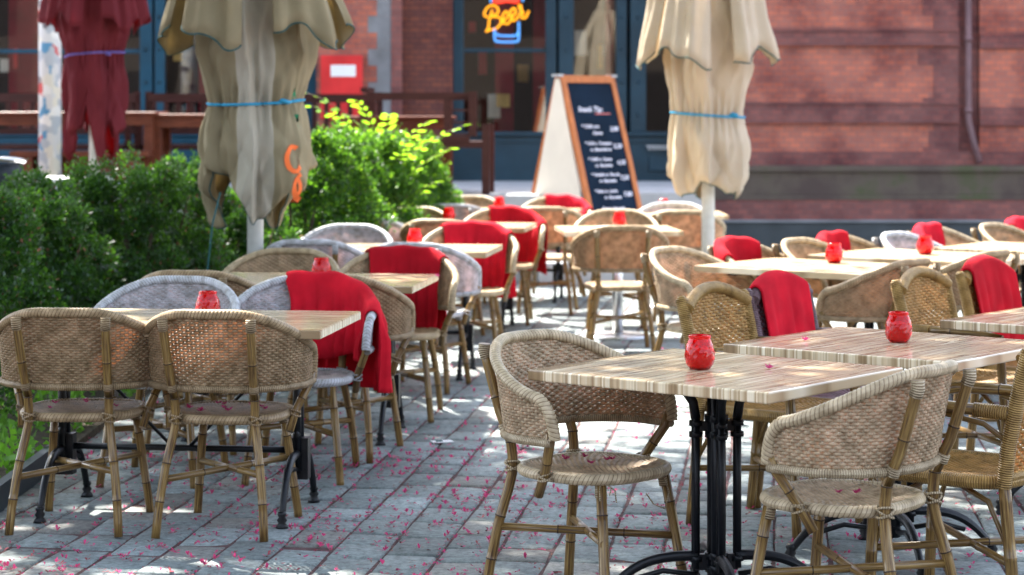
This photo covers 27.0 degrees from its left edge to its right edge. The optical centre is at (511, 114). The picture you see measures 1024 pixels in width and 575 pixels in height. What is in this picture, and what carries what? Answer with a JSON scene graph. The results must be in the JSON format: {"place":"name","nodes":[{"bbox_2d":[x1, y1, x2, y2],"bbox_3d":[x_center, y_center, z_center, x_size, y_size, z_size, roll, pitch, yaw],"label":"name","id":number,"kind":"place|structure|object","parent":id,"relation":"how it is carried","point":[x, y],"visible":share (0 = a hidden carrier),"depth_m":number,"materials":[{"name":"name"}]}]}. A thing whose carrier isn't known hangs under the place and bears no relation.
{"place":"outdoors","nodes":[
{"label":"outdoors","id":0,"kind":"place"},
{"bbox_2d":[0,157,25,190],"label":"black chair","id":1,"kind":"object","parent":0,"point":[8,168],"visible":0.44,"depth_m":15.53,"materials":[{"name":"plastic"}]},
{"bbox_2d":[0,281,1023,574],"bbox_3d":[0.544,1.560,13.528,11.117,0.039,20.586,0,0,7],"label":"pavement","id":2,"kind":"structure","parent":0,"point":[364,553],"depth_m":8.42,"materials":[{"name":"stone"}]},
{"bbox_2d":[0,444,48,511],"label":"bed edging","id":3,"kind":"object","parent":2,"relation":"on","point":[37,460],"visible":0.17,"depth_m":8.81,"materials":[{"name":"metal"}]},
{"bbox_2d":[0,352,151,477],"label":"planting bed","id":4,"kind":"object","parent":2,"relation":"on","point":[93,429],"depth_m":10.34,"materials":[{"name":"plant"}]},
{"bbox_2d":[0,184,67,421],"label":"yew shrub","id":5,"kind":"object","parent":4,"relation":"on","point":[15,241],"visible":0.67,"depth_m":10.54,"materials":[{"name":"green plant"}]},
{"bbox_2d":[0,181,127,363],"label":"yew shrub","id":6,"kind":"object","parent":4,"relation":"on","point":[63,247],"visible":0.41,"depth_m":11.78,"materials":[{"name":"green plant"}]},
{"bbox_2d":[0,357,136,473],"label":"ground cover","id":7,"kind":"object","parent":4,"relation":"on","point":[9,456],"visible":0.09,"depth_m":9.90,"materials":[{"name":"green plant"}]},
{"bbox_2d":[0,154,140,304],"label":"yew shrub","id":8,"kind":"object","parent":4,"relation":"on","point":[43,179],"visible":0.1,"depth_m":12.74,"materials":[{"name":"green plant"}]},
{"bbox_2d":[37,0,150,175],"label":"closed umbrella","id":9,"kind":"object","parent":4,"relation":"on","point":[93,35],"visible":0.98,"depth_m":16.80,"materials":[{"name":"fabric"}]},
{"bbox_2d":[78,148,236,353],"bbox_3d":[-2.147,0.886,12.904,1.138,1.370,1.127,0,0,38],"label":"yew shrub","id":10,"kind":"object","parent":4,"relation":"on","point":[154,210],"visible":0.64,"depth_m":12.67,"materials":[{"name":"green plant"}]},
{"bbox_2d":[114,140,236,272],"bbox_3d":[-2.342,0.870,14.234,1.156,1.405,1.167,0,0,-9],"label":"yew shrub","id":11,"kind":"object","parent":4,"relation":"on","point":[192,172],"visible":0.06,"depth_m":14.10,"materials":[{"name":"green plant"}]},
{"bbox_2d":[0,307,160,537],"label":"rattan armchair","id":12,"kind":"object","parent":2,"relation":"on","point":[103,341],"visible":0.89,"depth_m":7.88,"materials":[{"name":"beige wicker"}]},
{"bbox_2d":[90,275,239,488],"bbox_3d":[-1.484,1.129,9.135,0.651,0.846,0.577,0,0,7],"label":"rattan armchair","id":13,"kind":"object","parent":2,"relation":"on","point":[169,292],"visible":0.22,"depth_m":9.32,"materials":[{"name":"grey wicker"}]},
{"bbox_2d":[22,308,360,528],"bbox_3d":[-1.295,1.173,8.335,1.280,0.755,0.780,0,0,7],"label":"long bistro table","id":14,"kind":"object","parent":2,"relation":"on","point":[314,324],"visible":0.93,"depth_m":8.31,"materials":[{"name":"black metal"}]},
{"bbox_2d":[195,290,219,309],"bbox_3d":[-1.189,0.741,8.333,0.097,0.106,0.098,0,0,21],"label":"candle jar","id":15,"kind":"object","parent":14,"relation":"on","point":[207,299],"visible":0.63,"depth_m":8.30,"materials":[{"name":"red glass"}]},
{"bbox_2d":[141,270,261,454],"bbox_3d":[-1.446,1.129,9.975,0.651,0.846,0.577,0,0,7],"label":"rattan armchair","id":16,"kind":"object","parent":2,"relation":"on","point":[238,285],"visible":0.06,"depth_m":9.76,"materials":[{"name":"brown wicker"}]},
{"bbox_2d":[144,309,317,541],"bbox_3d":[-1.067,1.129,8.005,0.651,0.846,0.577,0,0,9],"label":"rattan armchair","id":17,"kind":"object","parent":2,"relation":"on","point":[168,333],"visible":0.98,"depth_m":7.82,"materials":[{"name":"beige wicker"}]},
{"bbox_2d":[160,187,305,270],"bbox_3d":[-1.750,1.003,13.633,1.005,1.137,1.022,0,0,16],"label":"yew shrub","id":18,"kind":"object","parent":2,"relation":"on","point":[235,215],"visible":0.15,"depth_m":13.47,"materials":[{"name":"green plant"}]},
{"bbox_2d":[157,0,354,253],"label":"closed umbrella","id":19,"kind":"object","parent":2,"relation":"on","point":[257,60],"visible":0.98,"depth_m":12.05,"materials":[{"name":"fabric"}]},
{"bbox_2d":[222,248,339,420],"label":"rattan armchair","id":20,"kind":"object","parent":2,"relation":"on","point":[276,260],"visible":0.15,"depth_m":11.32,"materials":[{"name":"brown wicker"}]},
{"bbox_2d":[228,275,376,485],"bbox_3d":[-0.903,1.129,9.185,0.651,0.846,0.577,0,0,3],"label":"rattan armchair","id":21,"kind":"object","parent":2,"relation":"on","point":[271,294],"visible":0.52,"depth_m":9.21,"materials":[{"name":"grey wicker"}]},
{"bbox_2d":[286,270,392,392],"bbox_3d":[-0.752,0.946,9.342,0.596,0.519,0.288,0,0,33],"label":"red blanket","id":22,"kind":"object","parent":21,"relation":"on","point":[325,291],"visible":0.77,"depth_m":9.33,"materials":[{"name":"red fabric"}]},
{"bbox_2d":[72,181,538,280],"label":"terrace","id":23,"kind":"structure","parent":2,"relation":"on","point":[516,193],"depth_m":20.89,"materials":[{"name":"stone"}]},
{"bbox_2d":[39,0,60,188],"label":"sticker covered column","id":24,"kind":"structure","parent":23,"relation":"on","point":[49,100],"depth_m":19.86,"materials":[{"name":"paper"}]},
{"bbox_2d":[0,92,140,150],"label":"wooden bench","id":25,"kind":"object","parent":23,"relation":"on","point":[128,131],"visible":0.45,"depth_m":21.84,"materials":[{"name":"red wood"}]},
{"bbox_2d":[10,151,152,180],"bbox_3d":[-4.050,0.545,20.100,1.300,0.410,0.300,0,0,0],"label":"wooden bench","id":26,"kind":"object","parent":23,"relation":"on","point":[32,156],"visible":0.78,"depth_m":19.97,"materials":[{"name":"red wood"}]},
{"bbox_2d":[0,112,168,170],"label":"wooden table","id":27,"kind":"object","parent":23,"relation":"on","point":[148,122],"visible":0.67,"depth_m":20.16,"materials":[{"name":"red wood"}]},
{"bbox_2d":[136,92,206,150],"bbox_3d":[-3.050,0.255,21.736,1.480,0.990,0.612,0,0,0],"label":"wooden bench","id":28,"kind":"object","parent":23,"relation":"on","point":[151,100],"visible":0.2,"depth_m":21.94,"materials":[{"name":"red wood"}]},
{"bbox_2d":[146,114,204,161],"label":"wooden table","id":29,"kind":"object","parent":23,"relation":"on","point":[167,122],"visible":0.38,"depth_m":20.27,"materials":[{"name":"red wood"}]},
{"bbox_2d":[304,92,382,133],"bbox_3d":[-1.900,0.255,22.336,1.080,0.990,0.612,0,0,0],"label":"wooden bench","id":30,"kind":"object","parent":23,"relation":"on","point":[338,99],"visible":0.16,"depth_m":22.54,"materials":[{"name":"red wood"}]},
{"bbox_2d":[343,116,456,189],"bbox_3d":[-1.100,0.380,21.000,1.100,0.740,0.792,0,0,0],"label":"wooden table","id":31,"kind":"object","parent":23,"relation":"on","point":[411,122],"visible":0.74,"depth_m":20.64,"materials":[{"name":"red wood"}]},
{"bbox_2d":[359,87,494,194],"bbox_3d":[-0.805,0.245,20.393,1.230,1.010,0.645,0,0,4],"label":"wooden bench","id":32,"kind":"object","parent":23,"relation":"on","point":[486,144],"visible":0.72,"depth_m":20.07,"materials":[{"name":"red wood"}]},
{"bbox_2d":[180,272,437,445],"bbox_3d":[-1.050,1.173,10.350,1.280,0.755,0.780,0,0,7],"label":"long bistro table","id":33,"kind":"object","parent":2,"relation":"on","point":[407,283],"visible":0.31,"depth_m":10.28,"materials":[{"name":"wood"}]},
{"bbox_2d":[311,257,330,271],"bbox_3d":[-0.918,0.741,10.272,0.097,0.106,0.097,0,0,-17],"label":"candle jar","id":34,"kind":"object","parent":33,"relation":"on","point":[320,264],"visible":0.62,"depth_m":10.24,"materials":[{"name":"red glass"}]},
{"bbox_2d":[226,116,400,242],"bbox_3d":[-1.452,0.772,14.538,1.371,1.600,1.321,0,0,1],"label":"yew shrub","id":35,"kind":"object","parent":2,"relation":"on","point":[347,198],"visible":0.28,"depth_m":14.41,"materials":[{"name":"green plant"}]},
{"bbox_2d":[266,239,363,386],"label":"rattan armchair","id":36,"kind":"object","parent":2,"relation":"on","point":[341,254],"visible":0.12,"depth_m":12.15,"materials":[{"name":"wicker"}]},
{"bbox_2d":[279,274,415,463],"bbox_3d":[-0.780,1.129,9.756,0.651,0.846,0.577,0,0,13],"label":"rattan armchair","id":37,"kind":"object","parent":2,"relation":"on","point":[395,312],"visible":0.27,"depth_m":9.65,"materials":[{"name":"wicker"}]},
{"bbox_2d":[301,223,393,263],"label":"rattan armchair","id":38,"kind":"object","parent":2,"relation":"on","point":[354,233],"visible":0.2,"depth_m":13.87,"materials":[{"name":"wicker"}]},
{"bbox_2d":[292,123,432,222],"bbox_3d":[-1.154,0.808,15.962,1.262,1.528,1.308,0,0,38],"label":"yew shrub","id":39,"kind":"object","parent":2,"relation":"on","point":[400,186],"visible":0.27,"depth_m":15.83,"materials":[{"name":"green plant"}]},
{"bbox_2d":[333,217,403,241],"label":"rattan armchair","id":40,"kind":"object","parent":2,"relation":"on","point":[397,227],"visible":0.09,"depth_m":14.85,"materials":[{"name":"wicker"}]},
{"bbox_2d":[305,93,469,217],"bbox_3d":[-1.009,0.685,16.072,1.344,1.732,0.569,0,0,13],"label":"leafy sapling","id":41,"kind":"object","parent":2,"relation":"on","point":[377,129],"visible":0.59,"depth_m":16.13,"materials":[{"name":"yellow plant"}]},
{"bbox_2d":[338,252,459,422],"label":"rattan armchair","id":42,"kind":"object","parent":2,"relation":"on","point":[449,279],"visible":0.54,"depth_m":11.06,"materials":[{"name":"wicker"}]},
{"bbox_2d":[365,245,448,329],"bbox_3d":[-0.557,0.926,11.214,0.464,0.478,0.197,0,0,9],"label":"red blanket","id":43,"kind":"object","parent":42,"relation":"on","point":[402,259],"visible":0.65,"depth_m":11.20,"materials":[{"name":"fabric"}]},
{"bbox_2d":[335,119,464,210],"bbox_3d":[-1.046,0.804,17.262,1.268,1.536,1.315,0,0,-40],"label":"yew shrub","id":44,"kind":"object","parent":2,"relation":"on","point":[432,167],"visible":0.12,"depth_m":17.12,"materials":[{"name":"green plant"}]},
{"bbox_2d":[395,206,442,218],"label":"rattan armchair","id":45,"kind":"object","parent":2,"relation":"on","point":[435,213],"visible":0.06,"depth_m":16.45,"materials":[{"name":"wicker"}]},
{"bbox_2d":[345,243,502,380],"bbox_3d":[-0.740,1.173,12.800,1.280,0.755,0.780,0,0,7],"label":"long bistro table","id":46,"kind":"object","parent":2,"relation":"on","point":[479,250],"visible":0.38,"depth_m":12.71,"materials":[{"name":"wood"}]},
{"bbox_2d":[407,228,422,241],"bbox_3d":[-0.589,0.741,12.906,0.097,0.106,0.097,0,0,16],"label":"candle jar","id":47,"kind":"object","parent":46,"relation":"on","point":[414,235],"visible":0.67,"depth_m":12.87,"materials":[{"name":"red glass"}]},
{"bbox_2d":[373,242,481,393],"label":"rattan armchair","id":48,"kind":"object","parent":2,"relation":"on","point":[468,268],"visible":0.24,"depth_m":11.98,"materials":[{"name":"wicker"}]},
{"bbox_2d":[400,219,484,341],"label":"rattan armchair","id":49,"kind":"object","parent":2,"relation":"on","point":[426,226],"visible":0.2,"depth_m":14.55,"materials":[{"name":"wicker"}]},
{"bbox_2d":[430,203,486,303],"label":"rattan armchair","id":50,"kind":"object","parent":2,"relation":"on","point":[463,212],"visible":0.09,"depth_m":17.01,"materials":[{"name":"wicker"}]},
{"bbox_2d":[399,222,536,332],"bbox_3d":[-0.500,1.173,15.460,1.280,0.755,0.780,0,0,7],"label":"long bistro table","id":51,"kind":"object","parent":2,"relation":"on","point":[518,227],"visible":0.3,"depth_m":15.37,"materials":[{"name":"wood"}]},
{"bbox_2d":[422,227,518,361],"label":"rattan armchair","id":52,"kind":"object","parent":2,"relation":"on","point":[436,236],"visible":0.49,"depth_m":13.60,"materials":[{"name":"wicker"}]},
{"bbox_2d":[439,220,515,297],"bbox_3d":[-0.222,0.936,13.821,0.519,0.498,0.219,0,0,12],"label":"red blanket","id":53,"kind":"object","parent":52,"relation":"on","point":[493,267],"visible":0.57,"depth_m":13.80,"materials":[{"name":"fabric"}]},
{"bbox_2d":[459,195,494,207],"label":"rattan armchair","id":54,"kind":"object","parent":2,"relation":"on","point":[481,201],"visible":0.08,"depth_m":18.77,"materials":[{"name":"brown wicker"}]},
{"bbox_2d":[464,208,545,325],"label":"rattan armchair","id":55,"kind":"object","parent":2,"relation":"on","point":[484,216],"visible":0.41,"depth_m":15.85,"materials":[{"name":"brown wicker"}]},
{"bbox_2d":[488,205,547,274],"bbox_3d":[0.048,0.946,16.103,0.518,0.519,0.211,0,0,23],"label":"red blanket","id":56,"kind":"object","parent":55,"relation":"on","point":[528,246],"visible":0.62,"depth_m":16.07,"materials":[{"name":"fabric"}]},
{"bbox_2d":[0,336,1023,574],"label":"fallen blossom litter","id":57,"kind":"object","parent":2,"relation":"on","point":[454,490],"visible":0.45,"depth_m":8.25,"materials":[{"name":"pink plant"}]},
{"bbox_2d":[0,0,1023,253],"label":"brick building","id":58,"kind":"structure","parent":2,"relation":"on","point":[866,120],"depth_m":24.00,"materials":[{"name":"red brick"}]},
{"bbox_2d":[0,0,315,135],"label":"window frame","id":59,"kind":"structure","parent":58,"relation":"in","point":[180,73],"depth_m":24.24,"materials":[{"name":"teal paint"}]},
{"bbox_2d":[321,55,362,118],"bbox_3d":[-1.910,-0.310,23.938,0.470,0.720,0.104,0,0,0],"label":"notice box","id":60,"kind":"object","parent":58,"relation":"attached to","point":[341,74],"visible":0.77,"depth_m":23.89,"materials":[{"name":"red metal"}]},
{"bbox_2d":[144,0,670,170],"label":"window frame","id":61,"kind":"structure","parent":58,"relation":"in","point":[513,83],"depth_m":24.24,"materials":[{"name":"teal paint"}]},
{"bbox_2d":[483,0,529,42],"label":"neon beer sign","id":62,"kind":"object","parent":58,"relation":"attached to","point":[502,21],"visible":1,"depth_m":24.15,"materials":[{"name":"multicoloured"}]},
{"bbox_2d":[482,208,582,302],"bbox_3d":[-0.080,1.173,17.900,1.280,0.755,0.780,0,0,7],"label":"long bistro table","id":63,"kind":"object","parent":2,"relation":"on","point":[557,270],"visible":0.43,"depth_m":17.81,"materials":[{"name":"black metal"}]},
{"bbox_2d":[516,206,582,314],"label":"rattan armchair","id":64,"kind":"object","parent":2,"relation":"on","point":[552,216],"visible":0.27,"depth_m":16.55,"materials":[{"name":"wicker"}]},
{"bbox_2d":[522,197,591,293],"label":"rattan armchair","id":65,"kind":"object","parent":2,"relation":"on","point":[540,201],"visible":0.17,"depth_m":18.43,"materials":[{"name":"wicker"}]},
{"bbox_2d":[544,194,592,253],"bbox_3d":[0.497,0.946,18.398,0.504,0.518,0.196,0,0,29],"label":"red blanket","id":66,"kind":"object","parent":65,"relation":"on","point":[567,201],"visible":0.32,"depth_m":18.44,"materials":[{"name":"fabric"}]},
{"bbox_2d":[478,328,686,574],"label":"rattan armchair","id":67,"kind":"object","parent":2,"relation":"on","point":[521,406],"visible":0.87,"depth_m":6.84,"materials":[{"name":"beige wicker"}]},
{"bbox_2d":[573,209,658,327],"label":"rattan armchair","id":68,"kind":"object","parent":2,"relation":"on","point":[601,217],"visible":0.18,"depth_m":15.97,"materials":[{"name":"wicker"}]},
{"bbox_2d":[554,225,683,338],"bbox_3d":[0.740,1.173,14.950,0.820,0.755,0.780,0,0,-4],"label":"steel pedestal table","id":69,"kind":"object","parent":2,"relation":"on","point":[617,332],"visible":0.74,"depth_m":14.91,"materials":[{"name":"laminate"}]},
{"bbox_2d":[570,225,669,350],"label":"rattan armchair","id":70,"kind":"object","parent":2,"relation":"on","point":[611,249],"visible":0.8,"depth_m":13.76,"materials":[{"name":"beige wicker"}]},
{"bbox_2d":[539,181,701,287],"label":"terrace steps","id":71,"kind":"structure","parent":2,"relation":"on","point":[650,192],"depth_m":20.60,"materials":[{"name":"stone"}]},
{"bbox_2d":[531,74,641,210],"bbox_3d":[0.686,0.362,20.147,0.730,1.488,1.034,0,0,-38],"label":"chalkboard stand","id":72,"kind":"object","parent":71,"relation":"on","point":[585,149],"visible":0.94,"depth_m":19.96,"materials":[{"name":"black wood"}]},
{"bbox_2d":[639,202,701,300],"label":"rattan armchair","id":73,"kind":"object","parent":2,"relation":"on","point":[655,207],"visible":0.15,"depth_m":17.37,"materials":[{"name":"wicker"}]},
{"bbox_2d":[650,210,725,321],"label":"rattan armchair","id":74,"kind":"object","parent":2,"relation":"on","point":[688,223],"visible":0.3,"depth_m":15.93,"materials":[{"name":"wicker"}]},
{"bbox_2d":[640,246,754,404],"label":"rattan armchair","id":75,"kind":"object","parent":2,"relation":"on","point":[676,275],"visible":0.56,"depth_m":11.38,"materials":[{"name":"wicker"}]},
{"bbox_2d":[636,0,780,326],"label":"closed umbrella","id":76,"kind":"object","parent":2,"relation":"on","point":[711,47],"visible":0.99,"depth_m":15.26,"materials":[{"name":"fabric"}]},
{"bbox_2d":[528,348,902,574],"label":"square bistro table","id":77,"kind":"object","parent":2,"relation":"on","point":[740,380],"visible":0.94,"depth_m":6.66,"materials":[{"name":"beige wood"}]},
{"bbox_2d":[684,334,714,369],"bbox_3d":[0.587,0.741,6.669,0.097,0.106,0.097,0,0,17],"label":"candle jar","id":78,"kind":"object","parent":77,"relation":"on","point":[699,354],"visible":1,"depth_m":6.63,"materials":[{"name":"red glass"}]},
{"bbox_2d":[707,245,818,342],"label":"rattan armchair","id":79,"kind":"object","parent":2,"relation":"on","point":[767,252],"visible":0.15,"depth_m":12.24,"materials":[{"name":"wicker"}]},
{"bbox_2d":[713,236,761,261],"bbox_3d":[1.257,0.876,12.048,0.203,0.379,0.560,0,0,27],"label":"red blanket","id":80,"kind":"object","parent":79,"relation":"on","point":[736,248],"visible":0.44,"depth_m":12.13,"materials":[{"name":"fabric"}]},
{"bbox_2d":[675,281,861,539],"bbox_3d":[0.974,1.099,8.109,0.571,0.907,0.522,0,0,39],"label":"wicker armchair","id":81,"kind":"object","parent":2,"relation":"on","point":[689,310],"visible":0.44,"depth_m":8.21,"materials":[{"name":"beige wicker"}]},
{"bbox_2d":[694,258,943,412],"bbox_3d":[1.640,1.173,11.240,1.100,0.755,0.800,0,0,39],"label":"long bistro table","id":82,"kind":"object","parent":2,"relation":"on","point":[822,269],"visible":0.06,"depth_m":11.18,"materials":[{"name":"wood"}]},
{"bbox_2d":[825,243,842,262],"bbox_3d":[1.730,0.741,11.456,0.098,0.106,0.097,0,0,40],"label":"candle jar","id":83,"kind":"object","parent":82,"relation":"on","point":[834,253],"visible":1,"depth_m":11.42,"materials":[{"name":"red glass"}]},
{"bbox_2d":[772,237,880,328],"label":"rattan armchair","id":84,"kind":"object","parent":2,"relation":"on","point":[799,247],"visible":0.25,"depth_m":12.26,"materials":[{"name":"wicker"}]},
{"bbox_2d":[747,283,921,520],"bbox_3d":[1.264,1.099,8.459,0.571,0.907,0.522,0,0,39],"label":"wicker armchair","id":85,"kind":"object","parent":2,"relation":"on","point":[757,303],"visible":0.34,"depth_m":8.43,"materials":[{"name":"brown wood"}]},
{"bbox_2d":[749,270,814,335],"bbox_3d":[1.100,0.889,8.586,0.187,0.524,0.358,0,0,39],"label":"red blanket","id":86,"kind":"object","parent":85,"relation":"on","point":[787,301],"visible":0.53,"depth_m":8.58,"materials":[{"name":"fabric"}]},
{"bbox_2d":[823,235,881,327],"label":"rattan armchair","id":87,"kind":"object","parent":2,"relation":"on","point":[856,243],"visible":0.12,"depth_m":12.79,"materials":[{"name":"wicker"}]},
{"bbox_2d":[816,230,850,250],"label":"red blanket","id":88,"kind":"object","parent":87,"relation":"on","point":[840,236],"visible":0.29,"depth_m":12.70,"materials":[{"name":"fabric"}]},
{"bbox_2d":[750,360,976,574],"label":"rattan armchair","id":89,"kind":"object","parent":2,"relation":"on","point":[896,422],"visible":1,"depth_m":6.04,"materials":[{"name":"beige wicker"}]},
{"bbox_2d":[723,326,1023,574],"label":"square bistro table","id":90,"kind":"object","parent":2,"relation":"on","point":[867,346],"visible":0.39,"depth_m":7.36,"materials":[{"name":"beige wood"}]},
{"bbox_2d":[885,311,912,342],"bbox_3d":[1.352,0.741,7.458,0.097,0.106,0.097,0,0,-20],"label":"candle jar","id":91,"kind":"object","parent":90,"relation":"on","point":[898,327],"visible":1,"depth_m":7.42,"materials":[{"name":"red glass"}]},
{"bbox_2d":[815,257,940,329],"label":"rattan armchair","id":92,"kind":"object","parent":2,"relation":"on","point":[862,298],"visible":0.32,"depth_m":10.47,"materials":[{"name":"wicker"}]},
{"bbox_2d":[872,231,941,249],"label":"rattan armchair","id":93,"kind":"object","parent":2,"relation":"on","point":[892,240],"visible":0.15,"depth_m":12.98,"materials":[{"name":"wicker"}]},
{"bbox_2d":[808,248,1023,398],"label":"long bistro table","id":94,"kind":"object","parent":2,"relation":"on","point":[885,255],"visible":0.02,"depth_m":12.06,"materials":[{"name":"wood"}]},
{"bbox_2d":[916,235,933,254],"bbox_3d":[2.353,0.741,12.156,0.097,0.106,0.097,0,0,12],"label":"candle jar","id":95,"kind":"object","parent":94,"relation":"on","point":[924,245],"visible":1,"depth_m":12.12,"materials":[{"name":"red glass"}]},
{"bbox_2d":[907,227,978,245],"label":"rattan armchair","id":96,"kind":"object","parent":2,"relation":"on","point":[953,237],"visible":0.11,"depth_m":13.74,"materials":[{"name":"wicker"}]},
{"bbox_2d":[912,222,945,245],"bbox_3d":[2.636,0.876,13.551,0.166,0.379,0.458,0,0,27],"label":"red blanket","id":97,"kind":"object","parent":96,"relation":"on","point":[934,230],"visible":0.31,"depth_m":13.64,"materials":[{"name":"fabric"}]},
{"bbox_2d":[865,348,1023,574],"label":"wicker armchair","id":98,"kind":"object","parent":2,"relation":"on","point":[970,471],"visible":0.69,"depth_m":6.46,"materials":[{"name":"brown wicker"}]},
{"bbox_2d":[890,266,1021,499],"bbox_3d":[1.934,1.099,8.929,0.571,0.907,0.522,0,0,39],"label":"wicker armchair","id":99,"kind":"object","parent":2,"relation":"on","point":[906,284],"visible":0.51,"depth_m":9.01,"materials":[{"name":"beige wicker"}]},
{"bbox_2d":[921,248,1019,324],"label":"rattan armchair","id":100,"kind":"object","parent":2,"relation":"on","point":[953,268],"visible":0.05,"depth_m":11.11,"materials":[{"name":"wicker"}]},
{"bbox_2d":[933,241,1023,306],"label":"square bistro table","id":101,"kind":"object","parent":2,"relation":"on","point":[1015,247],"visible":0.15,"depth_m":12.83,"materials":[{"name":"beige wood"}]},
{"bbox_2d":[940,307,1023,514],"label":"square bistro table","id":102,"kind":"object","parent":2,"relation":"on","point":[1010,321],"visible":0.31,"depth_m":8.25,"materials":[{"name":"wood"}]},
{"bbox_2d":[955,270,1017,450],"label":"wicker armchair","id":103,"kind":"object","parent":2,"relation":"on","point":[965,283],"visible":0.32,"depth_m":9.36,"materials":[{"name":"wicker"}]},
{"bbox_2d":[960,255,1023,339],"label":"red blanket","id":104,"kind":"object","parent":103,"relation":"on","point":[996,284],"visible":0.52,"depth_m":9.54,"materials":[{"name":"fabric"}]},
{"bbox_2d":[971,222,1023,293],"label":"rattan armchair","id":105,"kind":"object","parent":2,"relation":"on","point":[996,231],"visible":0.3,"depth_m":14.05,"materials":[{"name":"wicker"}]},
{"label":"rattan armchair","id":106,"kind":"object","parent":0,"visible":0},
{"bbox_2d":[1005,216,1023,230],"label":"red blanket","id":107,"kind":"object","parent":106,"relation":"on","point":[1017,222],"visible":0.3,"depth_m":14.44,"materials":[{"name":"fabric"}]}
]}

